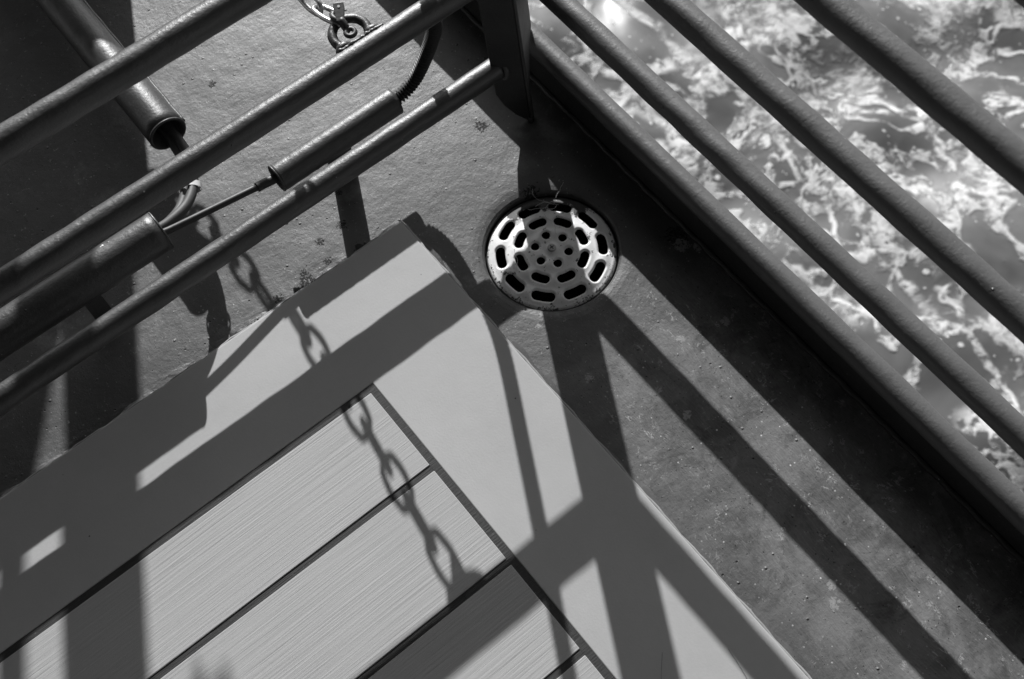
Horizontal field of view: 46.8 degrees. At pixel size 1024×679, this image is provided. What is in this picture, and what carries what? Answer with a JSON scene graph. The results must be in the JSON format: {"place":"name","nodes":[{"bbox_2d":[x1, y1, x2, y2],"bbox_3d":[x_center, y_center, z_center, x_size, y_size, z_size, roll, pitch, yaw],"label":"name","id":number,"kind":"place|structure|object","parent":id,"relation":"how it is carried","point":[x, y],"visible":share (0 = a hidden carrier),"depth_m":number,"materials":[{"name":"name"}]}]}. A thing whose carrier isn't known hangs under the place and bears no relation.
{"place":"outdoors","nodes":[
{"label":"outdoors","id":0,"kind":"place"},
{"bbox_2d":[0,0,1023,678],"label":"deck","id":1,"kind":"structure","parent":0,"point":[822,518],"depth_m":1.77,"materials":[{"name":"paint"}]},
{"bbox_2d":[0,212,173,360],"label":"conduit pipe","id":2,"kind":"object","parent":1,"relation":"on","point":[87,280],"visible":1,"depth_m":1.67,"materials":[{"name":"metal"}]},
{"bbox_2d":[34,0,185,149],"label":"conduit pipe","id":3,"kind":"object","parent":1,"relation":"on","point":[145,104],"visible":0.83,"depth_m":1.86,"materials":[{"name":"metal"}]},
{"bbox_2d":[157,126,187,214],"bbox_3d":[-0.544,-0.244,1.788,0.118,0.052,0.361,-2,65,1],"label":"cable","id":4,"kind":"object","parent":3,"relation":"attached to","point":[172,145],"visible":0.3,"depth_m":1.82,"materials":[{"name":"black rubber"}]},
{"bbox_2d":[159,121,197,227],"bbox_3d":[-0.538,-0.248,1.783,0.131,0.052,0.359,-2,65,1],"label":"cable","id":5,"kind":"object","parent":3,"relation":"attached to","point":[179,212],"visible":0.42,"depth_m":1.76,"materials":[{"name":"black rubber"}]},
{"bbox_2d":[177,180,201,192],"bbox_3d":[-0.487,-0.231,1.785,0.037,0.029,0.014,-8,65,-2],"label":"cable tie","id":6,"kind":"object","parent":5,"relation":"attached to","point":[197,183],"visible":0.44,"depth_m":1.78,"materials":[{"name":"white plastic"}]},
{"bbox_2d":[0,0,509,416],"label":"railing","id":7,"kind":"object","parent":1,"relation":"on","point":[69,103],"visible":0.98,"depth_m":1.52,"materials":[{"name":"metal"}]},
{"bbox_2d":[329,2,357,38],"bbox_3d":[-0.224,-0.416,1.574,0.025,0.035,0.056,-25,67,-9],"label":"shackle","id":8,"kind":"object","parent":7,"relation":"attached to","point":[337,15],"visible":0.98,"depth_m":1.56,"materials":[{"name":"metal"}]},
{"bbox_2d":[298,0,347,26],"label":"chain","id":9,"kind":"object","parent":8,"relation":"hanging from","point":[317,8],"visible":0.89,"depth_m":1.60,"materials":[{"name":"metal"}]},
{"bbox_2d":[268,89,402,190],"bbox_3d":[-0.268,-0.291,1.844,0.223,0.117,0.046,-37,69,-14],"label":"conduit pipe","id":10,"kind":"object","parent":1,"relation":"on","point":[337,140],"visible":0.96,"depth_m":1.79,"materials":[{"name":"metal"}]},
{"bbox_2d":[163,184,258,234],"bbox_3d":[-0.441,-0.193,1.745,0.341,0.046,0.014,-34,69,-13],"label":"cable","id":11,"kind":"object","parent":10,"relation":"attached to","point":[203,213],"visible":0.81,"depth_m":1.74,"materials":[{"name":"rubber"}]},
{"bbox_2d":[254,173,279,191],"bbox_3d":[-0.362,-0.239,1.779,0.050,0.020,0.015,-35,69,-13],"label":"cable tape","id":12,"kind":"object","parent":11,"relation":"attached to","point":[267,182],"visible":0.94,"depth_m":1.77,"materials":[{"name":"black plastic"}]},
{"bbox_2d":[393,21,441,103],"bbox_3d":[-0.167,-0.459,1.666,0.140,0.409,0.037,-25,67,-9],"label":"corrugated hose","id":13,"kind":"object","parent":10,"relation":"attached to","point":[412,81],"visible":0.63,"depth_m":1.79,"materials":[{"name":"black plastic"}]},
{"bbox_2d":[0,221,811,678],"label":"deck covering","id":14,"kind":"object","parent":1,"relation":"on","point":[386,453],"visible":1,"depth_m":1.63,"materials":[{"name":"paint"}]},
{"bbox_2d":[485,196,617,310],"bbox_3d":[0.064,-0.107,1.897,0.207,0.166,0.207,-37,69,-14],"label":"floor drain","id":15,"kind":"object","parent":1,"relation":"in","point":[571,262],"visible":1,"depth_m":1.84,"materials":[{"name":"silver metal"}]},
{"bbox_2d":[514,182,563,273],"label":"dry grass","id":16,"kind":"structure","parent":15,"relation":"on","point":[544,214],"depth_m":1.85,"materials":[{"name":"plant"}]},
{"bbox_2d":[459,0,1023,566],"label":"railing","id":17,"kind":"object","parent":1,"relation":"on","point":[929,438],"visible":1,"depth_m":1.58,"materials":[{"name":"metal"}]},
{"bbox_2d":[528,0,1023,492],"bbox_3d":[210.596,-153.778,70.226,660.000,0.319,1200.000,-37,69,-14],"label":"water","id":18,"kind":"structure","parent":0,"point":[974,49],"depth_m":6.51,"materials":[{"name":"grey liquid"}]}
]}

